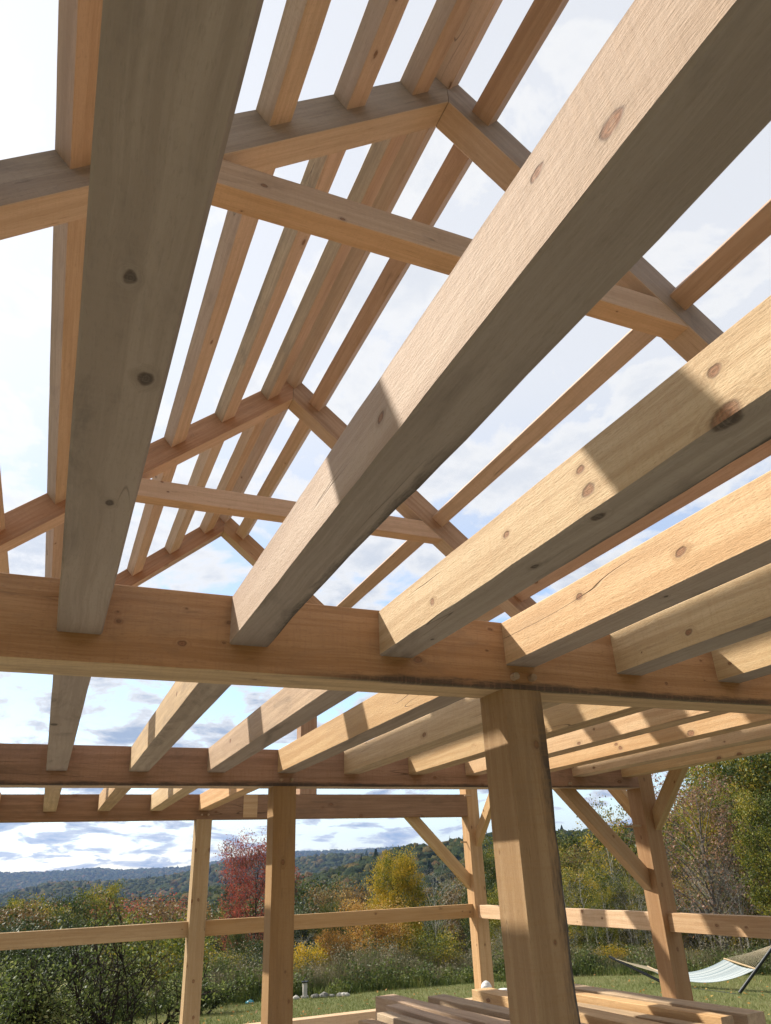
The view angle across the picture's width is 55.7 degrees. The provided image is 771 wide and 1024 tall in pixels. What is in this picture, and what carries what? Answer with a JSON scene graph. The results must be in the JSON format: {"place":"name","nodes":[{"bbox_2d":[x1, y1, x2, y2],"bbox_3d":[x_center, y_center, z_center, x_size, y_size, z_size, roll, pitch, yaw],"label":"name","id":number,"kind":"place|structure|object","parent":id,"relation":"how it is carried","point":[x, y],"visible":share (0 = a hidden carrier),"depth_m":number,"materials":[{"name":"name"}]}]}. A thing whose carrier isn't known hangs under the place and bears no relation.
{"place":"outdoors","nodes":[
{"label":"outdoors","id":0,"kind":"place"},
{"bbox_2d":[0,0,770,872],"label":"sky","id":1,"kind":"structure","parent":0,"point":[115,712],"materials":[{"name":"white"}]},
{"bbox_2d":[107,973,770,1023],"bbox_3d":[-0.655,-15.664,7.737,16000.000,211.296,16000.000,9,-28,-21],"label":"ground","id":2,"kind":"structure","parent":0,"point":[438,991],"depth_m":17.12,"materials":[{"name":"plant"}]},
{"bbox_2d":[0,961,56,1022],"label":"apple bush","id":3,"kind":"object","parent":2,"relation":"on","point":[18,985],"visible":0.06,"depth_m":11.34,"materials":[{"name":"green plant"}]},
{"bbox_2d":[0,895,67,932],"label":"tree","id":4,"kind":"object","parent":2,"relation":"on","point":[30,912],"visible":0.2,"depth_m":39.80,"materials":[{"name":"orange plant"}]},
{"bbox_2d":[0,906,73,961],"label":"shrub","id":5,"kind":"object","parent":2,"relation":"on","point":[28,922],"visible":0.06,"depth_m":19.14,"materials":[{"name":"green plant"}]},
{"bbox_2d":[0,892,75,930],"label":"poplar tree","id":6,"kind":"object","parent":2,"relation":"on","point":[15,902],"visible":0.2,"depth_m":41.74,"materials":[{"name":"green plant"}]},
{"bbox_2d":[0,907,94,992],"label":"shrub","id":7,"kind":"object","parent":2,"relation":"on","point":[29,951],"visible":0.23,"depth_m":16.00,"materials":[{"name":"green plant"}]},
{"bbox_2d":[0,945,97,1023],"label":"apple bush","id":8,"kind":"object","parent":2,"relation":"on","point":[31,1007],"visible":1,"depth_m":8.76,"materials":[{"name":"green plant"}]},
{"bbox_2d":[0,902,129,993],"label":"shrub","id":9,"kind":"object","parent":2,"relation":"on","point":[57,954],"visible":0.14,"depth_m":16.61,"materials":[{"name":"green plant"}]},
{"bbox_2d":[37,881,93,946],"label":"poplar tree","id":10,"kind":"object","parent":2,"relation":"on","point":[77,911],"visible":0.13,"depth_m":47.53,"materials":[{"name":"green plant"}]},
{"bbox_2d":[37,968,113,1023],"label":"apple bush","id":11,"kind":"object","parent":2,"relation":"on","point":[75,1022],"visible":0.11,"depth_m":10.83,"materials":[{"name":"green plant"}]},
{"bbox_2d":[69,878,128,927],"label":"poplar tree","id":12,"kind":"object","parent":2,"relation":"on","point":[114,890],"visible":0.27,"depth_m":49.93,"materials":[{"name":"green plant"}]},
{"bbox_2d":[79,939,178,993],"bbox_3d":[-6.628,12.052,19.082,2.820,1.807,2.886,-20,-31,31],"label":"shrub","id":13,"kind":"object","parent":2,"relation":"on","point":[136,964],"visible":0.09,"depth_m":18.96,"materials":[{"name":"green plant"}]},
{"bbox_2d":[30,892,234,1023],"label":"apple bush","id":14,"kind":"object","parent":2,"relation":"on","point":[102,1014],"visible":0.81,"depth_m":9.57,"materials":[{"name":"green plant"}]},
{"bbox_2d":[66,888,214,921],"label":"red tree","id":15,"kind":"object","parent":2,"relation":"on","point":[110,907],"visible":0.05,"depth_m":74.17,"materials":[{"name":"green plant"}]},
{"bbox_2d":[99,902,226,995],"bbox_3d":[-6.132,11.619,19.121,3.995,2.501,3.904,6,-27,-17],"label":"shrub","id":16,"kind":"object","parent":2,"relation":"on","point":[168,946],"visible":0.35,"depth_m":18.62,"materials":[{"name":"green plant"}]},
{"bbox_2d":[107,892,225,946],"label":"tree","id":17,"kind":"object","parent":2,"relation":"on","point":[161,910],"visible":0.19,"depth_m":51.91,"materials":[{"name":"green plant"}]},
{"bbox_2d":[131,920,223,985],"bbox_3d":[-6.246,12.914,20.977,3.416,2.188,3.496,15,-31,-31],"label":"shrub","id":18,"kind":"object","parent":2,"relation":"on","point":[180,952],"visible":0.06,"depth_m":21.08,"materials":[{"name":"green plant"}]},
{"bbox_2d":[0,850,381,906],"bbox_3d":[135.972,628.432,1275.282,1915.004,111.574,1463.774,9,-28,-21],"label":"hill woods","id":19,"kind":"object","parent":2,"relation":"on","point":[180,881],"visible":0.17,"depth_m":1365.14,"materials":[{"name":"green plant"}]},
{"bbox_2d":[0,846,400,893],"bbox_3d":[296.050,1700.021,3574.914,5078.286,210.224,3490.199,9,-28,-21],"label":"ridge woods","id":20,"kind":"object","parent":2,"relation":"on","point":[9,882],"visible":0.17,"depth_m":3696.40,"materials":[{"name":"green plant"}]},
{"bbox_2d":[159,964,248,1013],"bbox_3d":[-3.947,10.611,16.239,2.086,1.172,1.268,9,-28,-21],"label":"apple bush","id":21,"kind":"object","parent":2,"relation":"on","point":[223,995],"visible":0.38,"depth_m":16.13,"materials":[{"name":"green plant"}]},
{"bbox_2d":[182,953,238,980],"bbox_3d":[-5.178,13.394,21.083,2.206,1.292,2.442,14,-30,-29],"label":"shrub","id":22,"kind":"object","parent":2,"relation":"on","point":[221,969],"visible":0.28,"depth_m":20.91,"materials":[{"name":"plant"}]},
{"bbox_2d":[204,933,247,957],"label":"forest tree","id":23,"kind":"object","parent":2,"relation":"on","point":[217,944],"visible":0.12,"depth_m":43.51,"materials":[{"name":"green plant"}]},
{"bbox_2d":[205,946,258,973],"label":"shrub","id":24,"kind":"object","parent":2,"relation":"on","point":[229,957],"visible":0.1,"depth_m":22.43,"materials":[{"name":"green plant"}]},
{"bbox_2d":[206,888,263,944],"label":"forest tree","id":25,"kind":"object","parent":2,"relation":"on","point":[218,911],"visible":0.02,"depth_m":63.30,"materials":[{"name":"green plant"}]},
{"bbox_2d":[224,934,247,964],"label":"yellow tree","id":26,"kind":"object","parent":2,"relation":"on","point":[236,938],"visible":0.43,"depth_m":28.78,"materials":[{"name":"green plant"}]},
{"bbox_2d":[212,944,262,975],"bbox_3d":[-4.348,14.087,22.458,2.597,1.500,2.502,-6,-26,7],"label":"shrub","id":27,"kind":"object","parent":2,"relation":"on","point":[254,958],"visible":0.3,"depth_m":22.33,"materials":[{"name":"green plant"}]},
{"bbox_2d":[230,936,262,959],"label":"forest tree","id":28,"kind":"object","parent":2,"relation":"on","point":[248,943],"visible":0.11,"depth_m":31.25,"materials":[{"name":"green plant"}]},
{"bbox_2d":[212,828,304,957],"bbox_3d":[-6.909,21.234,39.012,5.245,9.368,5.171,-2,-26,-1],"label":"maple tree","id":29,"kind":"object","parent":2,"relation":"on","point":[244,866],"visible":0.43,"depth_m":38.98,"materials":[{"name":"red plant"}]},
{"bbox_2d":[229,898,317,956],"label":"forest tree","id":30,"kind":"object","parent":2,"relation":"on","point":[300,912],"visible":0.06,"depth_m":43.43,"materials":[{"name":"green plant"}]},
{"bbox_2d":[253,866,357,956],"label":"leafy tree","id":31,"kind":"object","parent":2,"relation":"on","point":[306,885],"visible":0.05,"depth_m":57.14,"materials":[{"name":"green plant"}]},
{"bbox_2d":[293,936,332,978],"bbox_3d":[-2.272,13.698,22.094,1.590,1.554,1.814,-6,-27,7],"label":"yellow shrub","id":32,"kind":"object","parent":2,"relation":"on","point":[315,952],"visible":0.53,"depth_m":22.02,"materials":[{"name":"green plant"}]},
{"bbox_2d":[306,893,347,949],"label":"young tree","id":33,"kind":"object","parent":2,"relation":"on","point":[331,908],"visible":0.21,"depth_m":38.06,"materials":[{"name":"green plant"}]},
{"bbox_2d":[312,926,358,972],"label":"tree","id":34,"kind":"object","parent":2,"relation":"on","point":[337,942],"visible":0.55,"depth_m":22.74,"materials":[{"name":"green plant"}]},
{"bbox_2d":[301,876,383,942],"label":"tree","id":35,"kind":"object","parent":2,"relation":"on","point":[349,895],"visible":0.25,"depth_m":49.35,"materials":[{"name":"orange plant"}]},
{"bbox_2d":[330,943,387,967],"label":"shrub","id":36,"kind":"object","parent":2,"relation":"on","point":[360,954],"visible":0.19,"depth_m":22.41,"materials":[{"name":"plant"}]},
{"bbox_2d":[0,809,725,946],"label":"hillside woods","id":37,"kind":"object","parent":2,"relation":"on","point":[427,857],"visible":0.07,"depth_m":486.54,"materials":[{"name":"green plant"}]},
{"bbox_2d":[334,885,419,958],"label":"orange tree","id":38,"kind":"object","parent":2,"relation":"on","point":[385,930],"visible":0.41,"depth_m":24.06,"materials":[{"name":"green plant"}]},
{"bbox_2d":[2,942,770,1020],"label":"brambles","id":39,"kind":"object","parent":2,"relation":"on","point":[461,975],"visible":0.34,"depth_m":20.48,"materials":[{"name":"plant"}]},
{"bbox_2d":[6,939,770,1007],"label":"tall weeds","id":40,"kind":"object","parent":2,"relation":"on","point":[318,981],"visible":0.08,"depth_m":21.09,"materials":[{"name":"plant"}]},
{"bbox_2d":[7,928,770,1000],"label":"goldenrod","id":41,"kind":"object","parent":2,"relation":"on","point":[454,962],"visible":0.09,"depth_m":22.22,"materials":[{"name":"plant"}]},
{"bbox_2d":[359,845,432,953],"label":"maple tree","id":42,"kind":"object","parent":2,"relation":"on","point":[395,879],"visible":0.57,"depth_m":35.12,"materials":[{"name":"yellow plant"}]},
{"bbox_2d":[389,920,457,951],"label":"shrub","id":43,"kind":"object","parent":2,"relation":"on","point":[430,926],"visible":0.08,"depth_m":42.65,"materials":[{"name":"green plant"}]},
{"bbox_2d":[393,922,465,967],"bbox_3d":[1.415,14.026,23.186,2.665,1.834,2.604,15,-31,-31],"label":"green shrub","id":44,"kind":"object","parent":2,"relation":"on","point":[420,939],"visible":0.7,"depth_m":23.09,"materials":[{"name":"green plant"}]},
{"bbox_2d":[107,963,770,1022],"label":"weeds","id":45,"kind":"object","parent":2,"relation":"on","point":[385,986],"visible":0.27,"depth_m":19.87,"materials":[{"name":"plant"}]},
{"bbox_2d":[415,862,464,949],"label":"bare tree","id":46,"kind":"object","parent":2,"relation":"on","point":[435,926],"visible":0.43,"depth_m":41.96,"materials":[{"name":"plant"}]},
{"bbox_2d":[117,973,768,1023],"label":"fallen leaves","id":47,"kind":"object","parent":2,"relation":"on","point":[469,991],"visible":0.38,"depth_m":15.86,"materials":[{"name":"orange plant"}]},
{"bbox_2d":[422,875,466,949],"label":"forest tree","id":48,"kind":"object","parent":2,"relation":"on","point":[439,888],"visible":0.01,"depth_m":64.27,"materials":[{"name":"green plant"}]},
{"bbox_2d":[428,872,493,958],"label":"forest tree","id":49,"kind":"object","parent":2,"relation":"on","point":[451,924],"visible":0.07,"depth_m":43.10,"materials":[{"name":"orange plant"}]},
{"bbox_2d":[451,875,500,953],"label":"forest tree","id":50,"kind":"object","parent":2,"relation":"on","point":[487,895],"visible":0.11,"depth_m":32.60,"materials":[{"name":"green plant"}]},
{"bbox_2d":[455,839,500,946],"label":"ash tree","id":51,"kind":"object","parent":2,"relation":"on","point":[491,872],"visible":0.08,"depth_m":35.00,"materials":[{"name":"green plant"}]},
{"bbox_2d":[487,885,502,952],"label":"forest tree","id":52,"kind":"object","parent":2,"relation":"on","point":[493,922],"visible":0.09,"depth_m":29.53,"materials":[{"name":"green plant"}]},
{"bbox_2d":[562,870,587,946],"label":"forest tree","id":53,"kind":"object","parent":2,"relation":"on","point":[570,906],"visible":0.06,"depth_m":29.73,"materials":[{"name":"green plant"}]},
{"bbox_2d":[559,844,592,947],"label":"forest tree","id":54,"kind":"object","parent":2,"relation":"on","point":[567,864],"visible":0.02,"depth_m":34.37,"materials":[{"name":"green plant"}]},
{"bbox_2d":[562,868,606,945],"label":"forest tree","id":55,"kind":"object","parent":2,"relation":"on","point":[579,902],"visible":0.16,"depth_m":31.46,"materials":[{"name":"green plant"}]},
{"bbox_2d":[561,857,611,939],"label":"forest tree","id":56,"kind":"object","parent":2,"relation":"on","point":[586,882],"visible":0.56,"depth_m":28.13,"materials":[{"name":"green plant"}]},
{"bbox_2d":[556,827,618,946],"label":"forest tree","id":57,"kind":"object","parent":2,"relation":"on","point":[577,843],"visible":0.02,"depth_m":40.70,"materials":[{"name":"green plant"}]},
{"bbox_2d":[561,839,624,950],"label":"forest tree","id":58,"kind":"object","parent":2,"relation":"on","point":[593,887],"visible":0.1,"depth_m":34.18,"materials":[{"name":"green plant"}]},
{"bbox_2d":[583,897,607,950],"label":"forest tree","id":59,"kind":"object","parent":2,"relation":"on","point":[595,930],"visible":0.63,"depth_m":26.03,"materials":[{"name":"green plant"}]},
{"bbox_2d":[558,832,633,949],"bbox_3d":[9.379,18.785,34.237,5.612,6.975,6.125,18,-33,-35],"label":"forest tree","id":60,"kind":"object","parent":2,"relation":"on","point":[581,866],"visible":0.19,"depth_m":34.28,"materials":[{"name":"green plant"}]},
{"bbox_2d":[572,937,625,959],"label":"shrub","id":61,"kind":"object","parent":2,"relation":"on","point":[593,944],"visible":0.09,"depth_m":26.19,"materials":[{"name":"plant"}]},
{"bbox_2d":[566,837,632,941],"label":"forest tree","id":62,"kind":"object","parent":2,"relation":"on","point":[593,857],"visible":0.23,"depth_m":34.19,"materials":[{"name":"green plant"}]},
{"bbox_2d":[587,880,619,946],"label":"forest tree","id":63,"kind":"object","parent":2,"relation":"on","point":[603,899],"visible":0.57,"depth_m":26.84,"materials":[{"name":"green plant"}]},
{"bbox_2d":[579,869,628,945],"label":"forest tree","id":64,"kind":"object","parent":2,"relation":"on","point":[613,886],"visible":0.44,"depth_m":29.19,"materials":[{"name":"green plant"}]},
{"bbox_2d":[574,794,634,951],"bbox_3d":[9.839,16.357,31.625,2.803,7.919,2.681,-3,-26,2],"label":"birch tree","id":65,"kind":"object","parent":2,"relation":"on","point":[617,820],"visible":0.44,"depth_m":32.42,"materials":[{"name":"yellow plant"}]},
{"bbox_2d":[573,864,645,961],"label":"forest tree","id":66,"kind":"object","parent":2,"relation":"on","point":[617,894],"visible":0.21,"depth_m":31.29,"materials":[{"name":"green plant"}]},
{"bbox_2d":[592,942,633,961],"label":"shrub","id":67,"kind":"object","parent":2,"relation":"on","point":[616,951],"visible":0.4,"depth_m":24.37,"materials":[{"name":"yellow plant"}]},
{"bbox_2d":[577,844,652,951],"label":"forest tree","id":68,"kind":"object","parent":2,"relation":"on","point":[635,850],"visible":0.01,"depth_m":35.28,"materials":[{"name":"green plant"}]},
{"bbox_2d":[556,818,680,946],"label":"forest tree","id":69,"kind":"object","parent":2,"relation":"on","point":[621,837],"visible":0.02,"depth_m":40.19,"materials":[{"name":"green plant"}]},
{"bbox_2d":[596,863,651,947],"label":"forest tree","id":70,"kind":"object","parent":2,"relation":"on","point":[627,902],"visible":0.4,"depth_m":28.98,"materials":[{"name":"plant"}]},
{"bbox_2d":[574,824,695,948],"bbox_3d":[14.016,21.552,39.214,6.831,8.911,6.639,-17,-30,27],"label":"forest tree","id":71,"kind":"object","parent":2,"relation":"on","point":[633,845],"visible":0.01,"depth_m":39.72,"materials":[{"name":"green plant"}]},
{"bbox_2d":[621,875,650,945],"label":"forest tree","id":72,"kind":"object","parent":2,"relation":"on","point":[638,890],"visible":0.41,"depth_m":26.90,"materials":[{"name":"green plant"}]},
{"bbox_2d":[619,938,654,959],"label":"shrub","id":73,"kind":"object","parent":2,"relation":"on","point":[644,952],"visible":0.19,"depth_m":24.97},
{"bbox_2d":[620,878,690,946],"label":"forest tree","id":74,"kind":"object","parent":2,"relation":"on","point":[676,902],"visible":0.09,"depth_m":29.08,"materials":[{"name":"green plant"}]},
{"bbox_2d":[624,833,702,951],"bbox_3d":[13.727,18.516,33.571,4.578,7.063,4.194,-23,-33,35],"label":"forest tree","id":75,"kind":"object","parent":2,"relation":"on","point":[686,891],"visible":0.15,"depth_m":33.60,"materials":[{"name":"green plant"}]},
{"bbox_2d":[626,833,718,955],"bbox_3d":[15.367,21.432,38.503,9.296,8.437,8.878,-8,-27,12],"label":"forest tree","id":76,"kind":"object","parent":2,"relation":"on","point":[684,901],"visible":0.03,"depth_m":37.09,"materials":[{"name":"green plant"}]},
{"bbox_2d":[612,760,767,954],"bbox_3d":[11.261,12.101,25.043,6.487,6.950,5.423,5,-27,-14],"label":"bare tree","id":77,"kind":"object","parent":2,"relation":"on","point":[710,879],"visible":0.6,"depth_m":24.94,"materials":[{"name":"brown plant"}]},
{"bbox_2d":[609,947,770,994],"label":"hammock stand","id":78,"kind":"object","parent":2,"relation":"on","point":[753,973],"visible":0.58,"depth_m":15.98,"materials":[{"name":"metal"}]},
{"bbox_2d":[617,946,770,982],"bbox_3d":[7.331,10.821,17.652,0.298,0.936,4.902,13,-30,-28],"label":"hammock","id":79,"kind":"object","parent":78,"relation":"hanging from","point":[725,969],"visible":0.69,"depth_m":16.88,"materials":[{"name":"fabric"}]},
{"bbox_2d":[672,880,712,947],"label":"forest tree","id":80,"kind":"object","parent":2,"relation":"on","point":[701,936],"visible":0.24,"depth_m":30.14,"materials":[{"name":"green plant"}]},
{"bbox_2d":[676,870,709,952],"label":"forest tree","id":81,"kind":"object","parent":2,"relation":"on","point":[693,912],"visible":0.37,"depth_m":27.59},
{"bbox_2d":[678,857,714,950],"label":"forest tree","id":82,"kind":"object","parent":2,"relation":"on","point":[700,906],"visible":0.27,"depth_m":27.54,"materials":[{"name":"plant"}]},
{"bbox_2d":[663,788,745,947],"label":"forest tree","id":83,"kind":"object","parent":2,"relation":"on","point":[677,821],"visible":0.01,"depth_m":41.68,"materials":[{"name":"green plant"}]},
{"bbox_2d":[681,841,741,949],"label":"forest tree","id":84,"kind":"object","parent":2,"relation":"on","point":[727,944],"visible":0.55,"depth_m":24.69,"materials":[{"name":"plant"}]},
{"bbox_2d":[665,787,769,953],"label":"forest tree","id":85,"kind":"object","parent":2,"relation":"on","point":[681,843],"visible":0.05,"depth_m":33.23,"materials":[{"name":"green plant"}]},
{"bbox_2d":[674,753,770,915],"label":"oak tree","id":86,"kind":"object","parent":2,"relation":"on","point":[740,762],"visible":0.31,"depth_m":27.42,"materials":[{"name":"green plant"}]},
{"bbox_2d":[679,789,770,949],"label":"forest tree","id":87,"kind":"object","parent":2,"relation":"on","point":[759,940],"visible":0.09,"depth_m":27.45,"materials":[{"name":"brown plant"}]},
{"bbox_2d":[691,825,762,950],"bbox_3d":[11.948,13.244,24.836,2.400,4.902,2.620,19,-33,-36],"label":"forest tree","id":88,"kind":"object","parent":2,"relation":"on","point":[736,874],"visible":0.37,"depth_m":25.09,"materials":[{"name":"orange plant"}]},
{"bbox_2d":[710,854,765,946],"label":"forest tree","id":89,"kind":"object","parent":2,"relation":"on","point":[736,897],"visible":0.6,"depth_m":23.52,"materials":[{"name":"plant"}]},
{"bbox_2d":[706,781,770,915],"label":"oak tree","id":90,"kind":"object","parent":2,"relation":"on","point":[748,860],"visible":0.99,"depth_m":22.12,"materials":[{"name":"green plant"}]},
{"bbox_2d":[709,752,770,885],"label":"oak tree","id":91,"kind":"object","parent":2,"relation":"on","point":[767,759],"visible":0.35,"depth_m":26.00,"materials":[{"name":"green plant"}]},
{"bbox_2d":[726,844,770,942],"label":"forest tree","id":92,"kind":"object","parent":2,"relation":"on","point":[754,891],"visible":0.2,"depth_m":24.34,"materials":[{"name":"green plant"}]},
{"bbox_2d":[732,849,769,942],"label":"forest tree","id":93,"kind":"object","parent":2,"relation":"on","point":[753,884],"visible":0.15,"depth_m":24.58,"materials":[{"name":"green plant"}]},
{"bbox_3d":[1.397,3.475,4.588,2.153,0.026,0.060,9,-28,-21],"label":"sticker","id":94,"kind":"object","parent":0,"visible":0},
{"bbox_2d":[377,1011,431,1023],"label":"timber","id":95,"kind":"object","parent":94,"relation":"on","point":[389,1017],"visible":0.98,"depth_m":5.30,"materials":[{"name":"brown wood"}]},
{"bbox_2d":[386,1004,470,1023],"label":"timber","id":96,"kind":"object","parent":94,"relation":"on","point":[422,1015],"visible":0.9,"depth_m":5.34,"materials":[{"name":"brown wood"}]},
{"bbox_2d":[375,994,509,1023],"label":"timber","id":97,"kind":"object","parent":94,"relation":"on","point":[382,1001],"visible":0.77,"depth_m":5.53,"materials":[{"name":"brown wood"}]},
{"bbox_2d":[577,1002,702,1023],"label":"timber","id":98,"kind":"object","parent":94,"relation":"on","point":[658,1019],"visible":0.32,"depth_m":5.20,"materials":[{"name":"brown wood"}]},
{"bbox_2d":[575,991,733,1023],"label":"timber","id":99,"kind":"object","parent":94,"relation":"on","point":[685,1014],"visible":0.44,"depth_m":5.25,"materials":[{"name":"brown wood"}]},
{"bbox_2d":[574,984,765,1023],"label":"timber","id":100,"kind":"object","parent":94,"relation":"on","point":[744,1016],"visible":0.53,"depth_m":5.29,"materials":[{"name":"brown wood"}]},
{"bbox_3d":[1.129,3.763,5.150,2.153,0.026,0.060,9,-28,-21],"label":"sticker","id":101,"kind":"object","parent":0,"visible":0},
{"bbox_2d":[358,1019,387,1023],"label":"timber","id":102,"kind":"object","parent":101,"relation":"on","point":[369,1021],"visible":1,"depth_m":5.27,"materials":[{"name":"brown wood"}]},
{"bbox_2d":[428,994,585,1023],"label":"timber","id":103,"kind":"object","parent":101,"relation":"on","point":[492,1010],"visible":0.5,"depth_m":5.63,"materials":[{"name":"brown wood"}]},
{"bbox_2d":[472,987,662,1023],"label":"timber","id":104,"kind":"object","parent":101,"relation":"on","point":[494,996],"visible":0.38,"depth_m":5.12,"materials":[{"name":"brown wood"}]},
{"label":"floor","id":105,"kind":"structure","parent":0,"visible":0},
{"bbox_2d":[0,0,770,1023],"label":"timber frame building","id":106,"kind":"structure","parent":105,"relation":"on","point":[616,678],"depth_m":2.96,"materials":[{"name":"brown wood"}]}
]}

